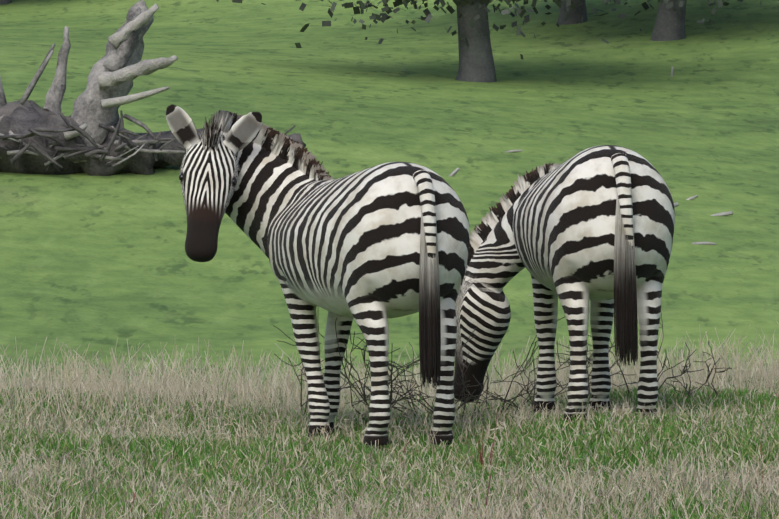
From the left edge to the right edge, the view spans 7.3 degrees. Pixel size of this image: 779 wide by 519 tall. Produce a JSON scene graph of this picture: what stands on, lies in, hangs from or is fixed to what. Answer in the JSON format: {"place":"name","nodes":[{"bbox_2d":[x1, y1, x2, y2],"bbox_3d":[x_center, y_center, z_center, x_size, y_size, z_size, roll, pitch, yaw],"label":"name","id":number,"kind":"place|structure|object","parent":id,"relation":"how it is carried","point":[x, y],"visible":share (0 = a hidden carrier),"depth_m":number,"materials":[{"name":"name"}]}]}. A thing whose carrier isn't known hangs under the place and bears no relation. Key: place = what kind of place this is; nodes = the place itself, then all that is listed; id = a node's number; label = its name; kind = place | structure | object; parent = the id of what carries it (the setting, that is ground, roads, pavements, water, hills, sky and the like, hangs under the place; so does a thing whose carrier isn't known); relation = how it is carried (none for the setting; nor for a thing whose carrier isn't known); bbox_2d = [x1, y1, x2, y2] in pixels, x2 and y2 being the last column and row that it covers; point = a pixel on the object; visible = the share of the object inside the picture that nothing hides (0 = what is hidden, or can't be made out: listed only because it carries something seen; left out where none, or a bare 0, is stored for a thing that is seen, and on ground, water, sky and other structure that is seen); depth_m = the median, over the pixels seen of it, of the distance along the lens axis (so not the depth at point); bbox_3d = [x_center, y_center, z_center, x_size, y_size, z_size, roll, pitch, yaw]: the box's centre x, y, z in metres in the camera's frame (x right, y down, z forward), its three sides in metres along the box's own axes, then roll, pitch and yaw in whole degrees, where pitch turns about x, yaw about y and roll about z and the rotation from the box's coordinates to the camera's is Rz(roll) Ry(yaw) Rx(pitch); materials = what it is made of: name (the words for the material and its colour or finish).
{"place":"outdoors","nodes":[
{"label":"outdoors","id":0,"kind":"place"},
{"bbox_2d":[0,0,11,4],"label":"oak","id":1,"kind":"object","parent":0,"point":[5,2],"visible":0.18,"depth_m":209.17,"materials":[{"name":"grey"}]},
{"bbox_2d":[63,123,87,140],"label":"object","id":2,"kind":"object","parent":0,"point":[68,135],"visible":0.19,"depth_m":135.75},
{"bbox_2d":[0,0,778,507],"bbox_3d":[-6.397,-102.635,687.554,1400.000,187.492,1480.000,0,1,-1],"label":"ground","id":3,"kind":"structure","parent":0,"point":[96,264],"depth_m":146.71,"materials":[{"name":"green plant"}]},
{"bbox_2d":[0,113,184,166],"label":"sticks","id":4,"kind":"object","parent":3,"relation":"on","point":[137,141],"visible":0.5,"depth_m":135.94,"materials":[{"name":"grey wood"}]},
{"bbox_2d":[0,110,295,171],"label":"brush pile","id":5,"kind":"object","parent":3,"relation":"on","point":[71,126],"visible":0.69,"depth_m":135.57,"materials":[{"name":"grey wood"}]},
{"bbox_2d":[0,100,305,175],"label":"snag rootball","id":6,"kind":"object","parent":3,"relation":"on","point":[18,118],"visible":0.35,"depth_m":136.31,"materials":[{"name":"grey wood"}]},
{"bbox_2d":[0,0,153,162],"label":"snag","id":7,"kind":"object","parent":6,"relation":"on","point":[90,111],"depth_m":136.40,"materials":[{"name":"grey wood"}]},
{"bbox_2d":[96,3,177,108],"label":"broken branches","id":8,"kind":"object","parent":7,"relation":"attached to","point":[128,73],"visible":0.98,"depth_m":135.82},
{"bbox_2d":[166,104,469,445],"bbox_3d":[-0.207,0.063,29.930,0.894,1.647,1.922,-1,2,-41],"label":"zebra","id":9,"kind":"object","parent":3,"relation":"on","point":[371,251],"visible":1,"depth_m":29.49,"materials":[{"name":"multicoloured"}]},
{"bbox_2d":[0,361,778,518],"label":"dry grass","id":10,"kind":"structure","parent":3,"relation":"on","point":[609,486],"depth_m":27.17,"materials":[{"name":"beige plant"}]},
{"bbox_2d":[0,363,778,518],"bbox_3d":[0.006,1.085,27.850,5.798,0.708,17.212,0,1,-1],"label":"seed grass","id":11,"kind":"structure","parent":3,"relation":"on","point":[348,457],"depth_m":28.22,"materials":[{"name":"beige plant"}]},
{"bbox_2d":[0,321,778,421],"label":"ridge grass","id":12,"kind":"structure","parent":3,"relation":"on","point":[113,383],"depth_m":33.25,"materials":[{"name":"beige plant"}]},
{"bbox_2d":[129,379,778,518],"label":"dock stems","id":13,"kind":"object","parent":3,"relation":"on","point":[481,459],"visible":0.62,"depth_m":28.38,"materials":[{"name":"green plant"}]},
{"bbox_2d":[216,0,727,81],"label":"oak","id":14,"kind":"object","parent":3,"relation":"on","point":[476,61],"depth_m":165.85,"materials":[{"name":"plant"}]},
{"bbox_2d":[273,308,731,422],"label":"bare twigs","id":15,"kind":"object","parent":3,"relation":"on","point":[394,402],"visible":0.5,"depth_m":31.19,"materials":[{"name":"brown wood"}]},
{"bbox_2d":[508,0,587,24],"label":"oak","id":16,"kind":"object","parent":3,"relation":"on","point":[574,17],"depth_m":185.75,"materials":[{"name":"wood"}]},
{"bbox_2d":[453,145,674,421],"bbox_3d":[0.929,0.105,30.458,0.818,1.360,2.149,-1,2,-21],"label":"zebra","id":17,"kind":"object","parent":3,"relation":"on","point":[594,225],"visible":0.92,"depth_m":29.71,"materials":[{"name":"multicoloured"}]},
{"bbox_2d":[449,67,732,294],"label":"sticks","id":18,"kind":"object","parent":3,"relation":"on","point":[456,170],"visible":0.48,"depth_m":133.89,"materials":[{"name":"grey wood"}]},
{"bbox_2d":[553,0,760,40],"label":"oak","id":19,"kind":"object","parent":3,"relation":"on","point":[669,26],"depth_m":179.01,"materials":[{"name":"plant"}]},
{"bbox_2d":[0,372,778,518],"bbox_3d":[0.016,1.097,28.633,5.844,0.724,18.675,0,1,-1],"label":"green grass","id":20,"kind":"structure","parent":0,"point":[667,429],"depth_m":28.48,"materials":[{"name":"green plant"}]}
]}

